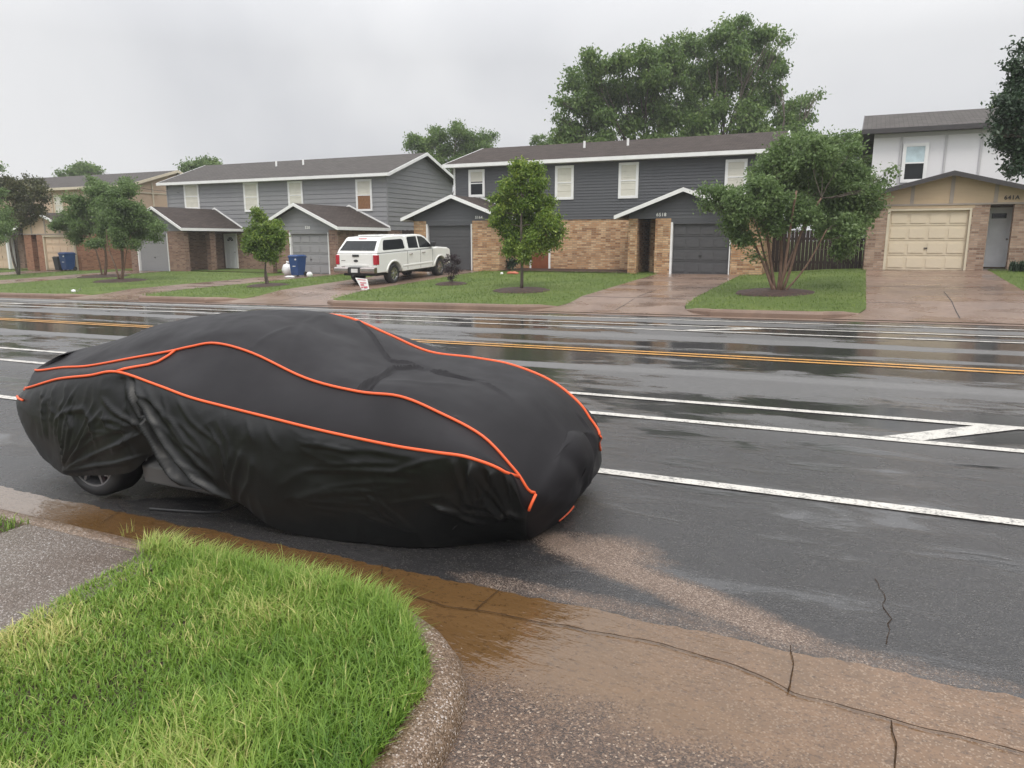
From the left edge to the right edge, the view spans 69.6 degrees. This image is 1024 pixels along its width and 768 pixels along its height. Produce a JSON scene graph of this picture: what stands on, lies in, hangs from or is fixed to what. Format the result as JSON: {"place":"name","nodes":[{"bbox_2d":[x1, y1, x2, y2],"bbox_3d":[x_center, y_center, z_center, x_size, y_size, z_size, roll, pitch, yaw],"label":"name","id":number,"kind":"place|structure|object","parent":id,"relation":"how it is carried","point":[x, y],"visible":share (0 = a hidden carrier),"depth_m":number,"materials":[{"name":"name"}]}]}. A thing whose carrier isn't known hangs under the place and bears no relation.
{"place":"outdoors","nodes":[
{"label":"outdoors","id":0,"kind":"place"},
{"bbox_2d":[0,513,28,532],"bbox_3d":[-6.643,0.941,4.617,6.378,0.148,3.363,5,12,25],"label":"grass","id":1,"kind":"structure","parent":0,"point":[9,524],"depth_m":4.74,"materials":[{"name":"green plant"}]},
{"bbox_2d":[0,270,31,272],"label":"lawn","id":2,"kind":"structure","parent":0,"point":[12,270],"depth_m":48.06,"materials":[{"name":"green plant"}]},
{"bbox_2d":[0,270,55,274],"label":"driveway","id":3,"kind":"structure","parent":0,"point":[21,272],"depth_m":45.95,"materials":[{"name":"beige concrete"}]},
{"bbox_2d":[52,256,61,269],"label":"wheelie bin","id":4,"kind":"object","parent":3,"relation":"on","point":[56,262],"visible":0.51,"depth_m":46.72,"materials":[{"name":"black plastic"}]},
{"bbox_2d":[0,270,130,279],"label":"lawn","id":5,"kind":"structure","parent":0,"point":[5,277],"depth_m":42.59,"materials":[{"name":"green plant"}]},
{"bbox_2d":[0,161,19,245],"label":"leafy tree","id":6,"kind":"object","parent":5,"relation":"on","point":[6,228],"visible":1,"depth_m":39.62,"materials":[{"name":"green plant"}]},
{"bbox_2d":[0,170,55,274],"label":"plum tree","id":7,"kind":"object","parent":5,"relation":"on","point":[26,211],"visible":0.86,"depth_m":42.72,"materials":[{"name":"green plant"}]},
{"bbox_2d":[0,271,160,283],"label":"driveway","id":8,"kind":"structure","parent":0,"point":[45,278],"depth_m":38.80,"materials":[{"name":"beige concrete"}]},
{"bbox_2d":[0,524,167,634],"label":"path","id":9,"kind":"structure","parent":0,"point":[39,565],"depth_m":4.11,"materials":[{"name":"concrete"}]},
{"bbox_2d":[0,271,283,294],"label":"lawn","id":10,"kind":"structure","parent":0,"point":[94,290],"depth_m":34.12,"materials":[{"name":"green plant"}]},
{"bbox_2d":[77,274,129,277],"bbox_3d":[-21.623,-5.697,38.943,2.497,0.172,2.528,5,12,25],"label":"mulch ring","id":11,"kind":"object","parent":10,"relation":"on","point":[102,276],"visible":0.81,"depth_m":38.31,"materials":[{"name":"brown soil"}]},
{"bbox_2d":[45,174,117,274],"bbox_3d":[-22.387,-8.419,39.125,3.985,5.460,3.307,5,12,25],"label":"crape myrtle","id":12,"kind":"object","parent":11,"relation":"on","point":[81,207],"visible":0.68,"depth_m":38.40,"materials":[{"name":"green plant"}]},
{"bbox_2d":[93,278,147,282],"bbox_3d":[-18.801,-4.957,35.298,2.392,0.170,2.421,5,12,25],"label":"mulch ring","id":13,"kind":"object","parent":10,"relation":"on","point":[119,280],"visible":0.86,"depth_m":34.73,"materials":[{"name":"brown soil"}]},
{"bbox_2d":[86,174,168,278],"bbox_3d":[-18.223,-7.432,34.952,4.514,5.173,2.917,5,12,25],"label":"crape myrtle","id":14,"kind":"object","parent":13,"relation":"on","point":[135,224],"visible":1,"depth_m":34.46,"materials":[{"name":"green plant"}]},
{"bbox_2d":[65,274,337,299],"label":"driveway","id":15,"kind":"structure","parent":0,"point":[132,294],"depth_m":30.21,"materials":[{"name":"beige concrete"}]},
{"bbox_2d":[282,261,290,275],"bbox_3d":[-11.417,-5.884,37.457,0.646,0.762,0.531,5,12,25],"label":"rubbish bag","id":16,"kind":"object","parent":15,"relation":"on","point":[286,270],"visible":0.81,"depth_m":37.27,"materials":[{"name":"white plastic"}]},
{"bbox_2d":[288,255,306,275],"bbox_3d":[-10.696,-5.932,36.823,0.612,1.049,0.794,5,12,25],"label":"wheelie bin","id":17,"kind":"object","parent":15,"relation":"on","point":[297,263],"visible":1,"depth_m":36.58,"materials":[{"name":"blue plastic"}]},
{"bbox_2d":[0,524,443,767],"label":"lawn","id":18,"kind":"structure","parent":0,"point":[75,697],"depth_m":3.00,"materials":[{"name":"plant"}]},
{"bbox_2d":[0,509,468,767],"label":"kerb","id":19,"kind":"structure","parent":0,"point":[427,738],"depth_m":2.86,"materials":[{"name":"concrete"}]},
{"bbox_2d":[147,274,371,298],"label":"lawn","id":20,"kind":"structure","parent":0,"point":[248,294],"depth_m":27.94,"materials":[{"name":"green plant"}]},
{"bbox_2d":[247,283,288,287],"bbox_3d":[-9.859,-3.999,29.854,1.782,0.157,1.768,5,12,25],"label":"mulch ring","id":21,"kind":"object","parent":20,"relation":"on","point":[266,285],"visible":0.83,"depth_m":29.49,"materials":[{"name":"brown soil"}]},
{"bbox_2d":[237,203,290,283],"bbox_3d":[-9.978,-5.597,29.730,2.039,3.362,1.817,-5,12,-23],"label":"young tree","id":22,"kind":"object","parent":21,"relation":"on","point":[264,240],"visible":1,"depth_m":29.41,"materials":[{"name":"green plant"}]},
{"bbox_2d":[215,270,478,305],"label":"driveway","id":23,"kind":"structure","parent":0,"point":[320,294],"depth_m":26.58,"materials":[{"name":"beige concrete"}]},
{"bbox_2d":[334,234,449,282],"bbox_3d":[-4.836,-5.232,30.483,2.330,1.924,5.865,5,12,25],"label":"pickup truck","id":24,"kind":"object","parent":23,"relation":"on","point":[390,257],"visible":0.99,"depth_m":28.70,"materials":[{"name":"white paint"}]},
{"bbox_2d":[0,255,862,272],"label":"back lawn","id":25,"kind":"structure","parent":0,"point":[249,270],"depth_m":43.59,"materials":[{"name":"green plant"}]},
{"bbox_2d":[0,233,52,273],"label":"duplex house","id":26,"kind":"structure","parent":25,"relation":"on","point":[5,259],"depth_m":52.37,"materials":[{"name":"brown brick"}]},
{"bbox_2d":[0,237,16,268],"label":"garage door","id":27,"kind":"structure","parent":26,"relation":"in","point":[3,252],"depth_m":52.80,"materials":[{"name":"beige metal"}]},
{"bbox_2d":[51,158,106,176],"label":"leafy tree","id":28,"kind":"object","parent":25,"relation":"on","point":[79,168],"visible":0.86,"depth_m":83.86,"materials":[{"name":"green plant"}]},
{"bbox_2d":[0,170,182,272],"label":"duplex house","id":29,"kind":"structure","parent":25,"relation":"on","point":[50,244],"depth_m":49.19,"materials":[{"name":"beige brick"}]},
{"bbox_2d":[53,195,63,212],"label":"window","id":30,"kind":"structure","parent":29,"relation":"in","point":[56,206],"depth_m":52.59,"materials":[{"name":"white glass"}]},
{"bbox_2d":[42,236,78,270],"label":"garage door","id":31,"kind":"structure","parent":29,"relation":"in","point":[53,245],"depth_m":47.90,"materials":[{"name":"beige metal"}]},
{"bbox_2d":[172,152,222,172],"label":"leafy tree","id":32,"kind":"object","parent":25,"relation":"on","point":[192,165],"visible":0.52,"depth_m":76.28,"materials":[{"name":"green plant"}]},
{"bbox_2d":[131,152,453,273],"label":"duplex house","id":33,"kind":"structure","parent":25,"relation":"on","point":[323,209],"depth_m":43.41,"materials":[{"name":"grey brick"}]},
{"bbox_2d":[137,233,169,270],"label":"garage door","id":34,"kind":"structure","parent":33,"relation":"in","point":[154,257],"depth_m":43.54,"materials":[{"name":"grey metal"}]},
{"bbox_2d":[183,184,199,208],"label":"window","id":35,"kind":"structure","parent":33,"relation":"in","point":[191,192],"depth_m":47.01,"materials":[{"name":"white glass"}]},
{"bbox_2d":[223,234,238,267],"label":"front door","id":36,"kind":"structure","parent":33,"relation":"in","point":[230,240],"depth_m":46.39,"materials":[{"name":"grey wood"}]},
{"bbox_2d":[243,182,258,211],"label":"window","id":37,"kind":"structure","parent":33,"relation":"in","point":[250,189],"depth_m":44.95,"materials":[{"name":"white glass"}]},
{"bbox_2d":[287,181,302,205],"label":"window","id":38,"kind":"structure","parent":33,"relation":"in","point":[295,188],"depth_m":43.50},
{"bbox_2d":[289,232,330,273],"bbox_3d":[-10.576,-6.840,38.630,2.575,2.170,0.200,5,12,25],"label":"garage door","id":39,"kind":"structure","parent":33,"relation":"in","point":[315,246],"depth_m":38.56,"materials":[{"name":"grey metal"}]},
{"bbox_2d":[355,179,372,210],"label":"window","id":40,"kind":"structure","parent":33,"relation":"in","point":[363,187],"depth_m":41.51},
{"bbox_2d":[402,230,413,233],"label":"board fence","id":41,"kind":"object","parent":25,"relation":"on","point":[407,231],"visible":0.08,"depth_m":42.16,"materials":[{"name":"grey wood"}]},
{"bbox_2d":[401,118,499,192],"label":"leafy tree","id":42,"kind":"object","parent":25,"relation":"on","point":[469,142],"visible":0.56,"depth_m":64.22,"materials":[{"name":"green plant"}]},
{"bbox_2d":[529,134,553,145],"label":"leafy tree","id":43,"kind":"object","parent":25,"relation":"on","point":[536,138],"visible":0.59,"depth_m":62.53,"materials":[{"name":"green plant"}]},
{"bbox_2d":[503,268,626,272],"bbox_3d":[2.685,-5.241,33.895,6.300,0.030,2.590,5,12,25],"label":"flower bed","id":44,"kind":"object","parent":25,"relation":"on","point":[574,270],"visible":0.9,"depth_m":33.79,"materials":[{"name":"brown soil"}]},
{"bbox_2d":[505,257,519,268],"bbox_3d":[-0.099,-5.607,34.734,1.048,0.766,0.870,5,12,25],"label":"shrub","id":45,"kind":"object","parent":44,"relation":"on","point":[511,263],"visible":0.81,"depth_m":34.56,"materials":[{"name":"green plant"}]},
{"bbox_2d":[400,130,793,274],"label":"duplex house","id":46,"kind":"structure","parent":25,"relation":"on","point":[628,205],"depth_m":33.87,"materials":[{"name":"beige brick"}]},
{"bbox_2d":[426,224,472,269],"bbox_3d":[-2.963,-6.526,35.074,2.475,2.140,0.200,5,12,25],"label":"garage door","id":47,"kind":"structure","parent":46,"relation":"in","point":[455,237],"depth_m":34.94,"materials":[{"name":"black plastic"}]},
{"bbox_2d":[468,169,484,196],"bbox_3d":[-1.753,-9.950,36.498,0.896,1.321,0.050,5,12,25],"label":"window","id":48,"kind":"structure","parent":46,"relation":"in","point":[476,178],"depth_m":36.49,"materials":[{"name":"white glass"}]},
{"bbox_2d":[530,250,550,268],"bbox_3d":[1.364,-6.619,35.681,1.080,2.090,0.068,5,12,25],"label":"front door","id":49,"kind":"structure","parent":46,"relation":"in","point":[538,262],"depth_m":35.75,"materials":[{"name":"wood"}]},
{"bbox_2d":[555,165,573,199],"bbox_3d":[2.462,-9.460,34.590,0.933,1.544,0.050,5,12,25],"label":"window","id":50,"kind":"structure","parent":46,"relation":"in","point":[564,175],"depth_m":34.58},
{"bbox_2d":[618,162,638,198],"bbox_3d":[5.270,-9.210,33.305,0.926,1.571,0.050,5,12,25],"label":"window","id":51,"kind":"structure","parent":46,"relation":"in","point":[628,179],"depth_m":33.30,"materials":[{"name":"white glass"}]},
{"bbox_2d":[669,222,730,274],"bbox_3d":[7.713,-5.560,30.190,2.435,2.120,0.200,5,12,25],"label":"garage door","id":52,"kind":"structure","parent":46,"relation":"in","point":[695,247],"depth_m":30.22,"materials":[{"name":"black plastic"}]},
{"bbox_2d":[724,159,747,193],"bbox_3d":[9.533,-8.821,31.356,0.901,1.453,0.050,5,12,25],"label":"window","id":53,"kind":"structure","parent":46,"relation":"in","point":[734,168],"depth_m":31.32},
{"bbox_2d":[544,11,829,191],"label":"pecan tree","id":54,"kind":"object","parent":25,"relation":"on","point":[597,103],"visible":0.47,"depth_m":50.17,"materials":[{"name":"green plant"}]},
{"bbox_2d":[771,230,864,271],"bbox_3d":[12.621,-5.363,30.370,3.615,1.964,0.160,5,12,25],"label":"board fence","id":55,"kind":"object","parent":25,"relation":"on","point":[818,262],"visible":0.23,"depth_m":30.40,"materials":[{"name":"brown wood"}]},
{"bbox_2d":[783,124,872,257],"bbox_3d":[15.879,-9.380,36.787,4.055,7.168,5.773,20,23,61],"label":"leafy tree","id":56,"kind":"object","parent":25,"relation":"on","point":[845,136],"visible":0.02,"depth_m":36.10,"materials":[{"name":"green plant"}]},
{"bbox_2d":[862,108,1023,270],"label":"duplex house","id":57,"kind":"structure","parent":25,"relation":"on","point":[957,203],"depth_m":27.10,"materials":[{"name":"paint"}]},
{"bbox_2d":[900,142,929,182],"bbox_3d":[15.353,-8.435,28.070,0.866,1.441,0.050,5,12,25],"label":"window","id":58,"kind":"structure","parent":57,"relation":"in","point":[915,155],"depth_m":28.06,"materials":[{"name":"white glass"}]},
{"bbox_2d":[883,208,972,269],"bbox_3d":[15.201,-5.297,27.021,2.680,2.220,0.200,5,12,25],"label":"garage door","id":59,"kind":"structure","parent":57,"relation":"in","point":[916,239],"depth_m":27.01,"materials":[{"name":"beige metal"}]},
{"bbox_2d":[983,207,1012,266],"bbox_3d":[17.683,-5.353,26.864,0.980,2.130,0.098,5,12,25],"label":"front door","id":60,"kind":"structure","parent":57,"relation":"in","point":[998,232],"depth_m":26.85,"materials":[{"name":"metal"}]},
{"bbox_2d":[0,268,1023,310],"bbox_3d":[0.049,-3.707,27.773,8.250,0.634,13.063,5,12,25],"label":"lawn","id":61,"kind":"structure","parent":0,"point":[426,296],"depth_m":25.68,"materials":[{"name":"green plant"}]},
{"bbox_2d":[58,252,76,269],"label":"wheelie bin","id":62,"kind":"object","parent":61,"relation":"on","point":[67,260],"visible":0.98,"depth_m":46.53,"materials":[{"name":"blue plastic"}]},
{"bbox_2d":[356,278,368,289],"bbox_3d":[-5.421,-3.605,26.618,0.693,0.450,0.181,5,12,25],"label":"yard sign","id":63,"kind":"object","parent":61,"relation":"on","point":[363,283],"visible":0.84,"depth_m":26.59,"materials":[{"name":"white plastic"}]},
{"bbox_2d":[435,281,466,285],"bbox_3d":[-2.294,-3.806,27.890,1.259,0.146,1.267,5,12,25],"label":"mulch ring","id":64,"kind":"object","parent":61,"relation":"on","point":[448,283],"visible":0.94,"depth_m":27.53,"materials":[{"name":"brown soil"}]},
{"bbox_2d":[440,254,462,281],"bbox_3d":[-2.262,-4.318,27.761,0.887,1.230,0.574,0,11,-1],"label":"plum shrub","id":65,"kind":"object","parent":64,"relation":"on","point":[449,269],"visible":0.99,"depth_m":27.69,"materials":[{"name":"purple plant"}]},
{"bbox_2d":[493,287,549,293],"bbox_3d":[0.323,-3.184,24.913,1.992,0.161,1.979,5,12,25],"label":"mulch ring","id":66,"kind":"object","parent":61,"relation":"on","point":[519,290],"visible":0.89,"depth_m":24.43,"materials":[{"name":"soil"}]},
{"bbox_2d":[485,155,569,287],"bbox_3d":[0.520,-5.412,24.947,2.918,4.530,2.442,5,12,25],"label":"pear tree","id":67,"kind":"object","parent":61,"relation":"on","point":[540,230],"visible":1,"depth_m":24.45,"materials":[{"name":"green plant"}]},
{"bbox_2d":[0,298,1023,698],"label":"road","id":68,"kind":"structure","parent":0,"point":[786,572],"depth_m":5.68,"materials":[{"name":"grey asphalt"}]},
{"bbox_2d":[0,293,88,299],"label":"kerb","id":69,"kind":"structure","parent":68,"relation":"on","point":[38,295],"depth_m":28.57,"materials":[{"name":"beige concrete"}]},
{"bbox_2d":[71,455,458,529],"bbox_3d":[-1.830,0.258,5.732,4.130,1.088,1.680,5,12,25],"label":"parked car","id":70,"kind":"object","parent":68,"relation":"on","point":[150,468],"visible":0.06,"depth_m":5.45,"materials":[{"name":"black rubber"}]},
{"bbox_2d":[16,309,601,546],"bbox_3d":[-1.763,0.129,5.742,4.949,1.339,2.021,5,12,25],"label":"car cover","id":71,"kind":"object","parent":70,"relation":"on","point":[330,426],"visible":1,"depth_m":4.78,"materials":[{"name":"black fabric"}]},
{"bbox_2d":[0,299,1015,329],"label":"lane line","id":72,"kind":"object","parent":68,"relation":"on","point":[562,316],"visible":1,"depth_m":18.83,"materials":[{"name":"white paint"}]},
{"bbox_2d":[0,302,1019,336],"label":"lane line","id":73,"kind":"object","parent":68,"relation":"on","point":[586,322],"visible":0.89,"depth_m":17.07,"materials":[{"name":"white paint"}]},
{"bbox_2d":[0,486,1023,767],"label":"gutter","id":74,"kind":"object","parent":68,"relation":"on","point":[640,702],"visible":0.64,"depth_m":3.08,"materials":[{"name":"concrete"}]},
{"bbox_2d":[120,522,285,558],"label":"weeds","id":75,"kind":"object","parent":74,"relation":"on","point":[163,536],"visible":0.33,"depth_m":4.73,"materials":[{"name":"green plant"}]},
{"bbox_2d":[409,594,1023,752],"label":"gutter joint","id":76,"kind":"object","parent":74,"relation":"on","point":[737,666],"visible":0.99,"depth_m":3.22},
{"bbox_2d":[787,645,793,690],"bbox_3d":[1.224,1.242,3.227,0.022,0.001,0.384,4,12,22],"label":"gutter joint","id":77,"kind":"object","parent":74,"relation":"on","point":[792,670],"visible":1,"depth_m":3.19,"materials":[{"name":"concrete"}]},
{"bbox_2d":[891,720,896,767],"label":"gutter joint","id":78,"kind":"object","parent":74,"relation":"on","point":[895,755],"visible":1,"depth_m":2.71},
{"bbox_2d":[0,395,1023,525],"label":"lane line","id":79,"kind":"object","parent":68,"relation":"on","point":[842,500],"visible":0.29,"depth_m":5.37,"materials":[{"name":"white paint"}]},
{"bbox_2d":[0,358,1023,452],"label":"lane line","id":80,"kind":"object","parent":68,"relation":"on","point":[830,433],"visible":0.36,"depth_m":7.23,"materials":[{"name":"white paint"}]},
{"bbox_2d":[0,297,1023,325],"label":"gutter","id":81,"kind":"object","parent":68,"relation":"on","point":[591,313],"visible":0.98,"depth_m":19.41,"materials":[{"name":"grey concrete"}]},
{"bbox_2d":[0,347,1023,428],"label":"lane line","id":82,"kind":"object","parent":68,"relation":"on","point":[847,414],"visible":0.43,"depth_m":8.18,"materials":[{"name":"white paint"}]},
{"bbox_2d":[0,319,1023,373],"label":"line","id":83,"kind":"object","parent":68,"relation":"on","point":[645,353],"visible":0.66,"depth_m":12.04,"materials":[{"name":"yellow paint"}]},
{"bbox_2d":[0,318,1023,370],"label":"line","id":84,"kind":"object","parent":68,"relation":"on","point":[641,351],"visible":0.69,"depth_m":12.37,"materials":[{"name":"yellow paint"}]},
{"bbox_2d":[0,305,1023,342],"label":"lane line","id":85,"kind":"object","parent":68,"relation":"on","point":[599,327],"visible":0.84,"depth_m":16.05,"materials":[{"name":"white paint"}]},
{"bbox_2d":[695,328,758,330],"bbox_3d":[4.529,-1.169,15.713,1.778,0.016,0.182,-1,11,-6],"label":"buffer stripe","id":86,"kind":"object","parent":68,"relation":"on","point":[726,329],"visible":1,"depth_m":15.70,"materials":[{"name":"white paint"}]},
{"bbox_2d":[875,579,891,643],"bbox_3d":[1.897,1.145,3.743,0.049,0.001,0.730,4,12,21],"label":"road crack","id":87,"kind":"object","parent":68,"relation":"on","point":[886,611],"visible":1,"depth_m":3.69,"materials":[{"name":"black asphalt"}]},
{"bbox_2d":[886,425,1015,439],"bbox_3d":[4.252,0.469,7.128,1.452,0.010,0.245,-4,12,-18],"label":"buffer stripe","id":88,"kind":"object","parent":68,"relation":"on","point":[950,432],"visible":1,"depth_m":7.12,"materials":[{"name":"white paint"}]},
{"bbox_2d":[0,0,1023,241],"label":"sky","id":89,"kind":"structure","parent":0,"point":[119,86],"materials":[{"name":"grey"}]},
{"bbox_2d":[33,241,1004,325],"bbox_3d":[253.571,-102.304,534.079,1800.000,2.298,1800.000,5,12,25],"label":"ground","id":90,"kind":"structure","parent":0,"point":[654,314],"depth_m":21.62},
{"bbox_2d":[138,295,243,303],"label":"kerb","id":91,"kind":"structure","parent":90,"relation":"on","point":[169,299],"depth_m":25.62,"materials":[{"name":"beige concrete"}]},
{"bbox_2d":[327,300,560,312],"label":"kerb","id":92,"kind":"structure","parent":90,"relation":"on","point":[472,306],"depth_m":21.73,"materials":[{"name":"beige concrete"}]},
{"bbox_2d":[685,308,860,320],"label":"kerb","id":93,"kind":"structure","parent":90,"relation":"on","point":[772,313],"depth_m":18.17,"materials":[{"name":"beige concrete"}]},
{"bbox_2d":[442,716,640,767],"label":"driveway","id":94,"kind":"structure","parent":0,"point":[479,744],"depth_m":2.72,"materials":[{"name":"concrete"}]},
{"bbox_2d":[519,274,738,315],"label":"driveway","id":95,"kind":"structure","parent":0,"point":[662,287],"depth_m":22.30,"materials":[{"name":"beige concrete"}]},
{"bbox_2d":[685,269,865,312],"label":"lawn","id":96,"kind":"structure","parent":0,"point":[812,298],"depth_m":21.04,"materials":[{"name":"green plant"}]},
{"bbox_2d":[736,288,814,296],"bbox_3d":[7.956,-2.760,22.081,2.392,0.170,2.421,5,12,25],"label":"mulch ring","id":97,"kind":"object","parent":96,"relation":"on","point":[763,292],"visible":0.83,"depth_m":21.56,"materials":[{"name":"brown soil"}]},
{"bbox_2d":[689,127,904,289],"bbox_3d":[8.427,-5.166,22.158,6.231,4.893,2.987,-1,11,-4],"label":"crape myrtle","id":98,"kind":"object","parent":97,"relation":"on","point":[774,193],"visible":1,"depth_m":21.68,"materials":[{"name":"green plant"}]},
{"bbox_2d":[824,270,1023,323],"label":"driveway","id":99,"kind":"structure","parent":0,"point":[998,299],"depth_m":19.52,"materials":[{"name":"beige concrete"}]},
{"bbox_2d":[990,271,1023,290],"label":"lawn","id":100,"kind":"structure","parent":0,"point":[1017,282],"depth_m":23.52,"materials":[{"name":"green plant"}]},
{"bbox_2d":[979,35,1023,181],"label":"oak tree","id":101,"kind":"object","parent":100,"relation":"on","point":[1007,133],"visible":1,"depth_m":17.68,"materials":[{"name":"green plant"}]},
{"bbox_2d":[1008,260,1023,271],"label":"entrance plant","id":102,"kind":"object","parent":100,"relation":"on","point":[1014,265],"visible":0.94,"depth_m":25.35,"materials":[{"name":"green plant"}]}
]}

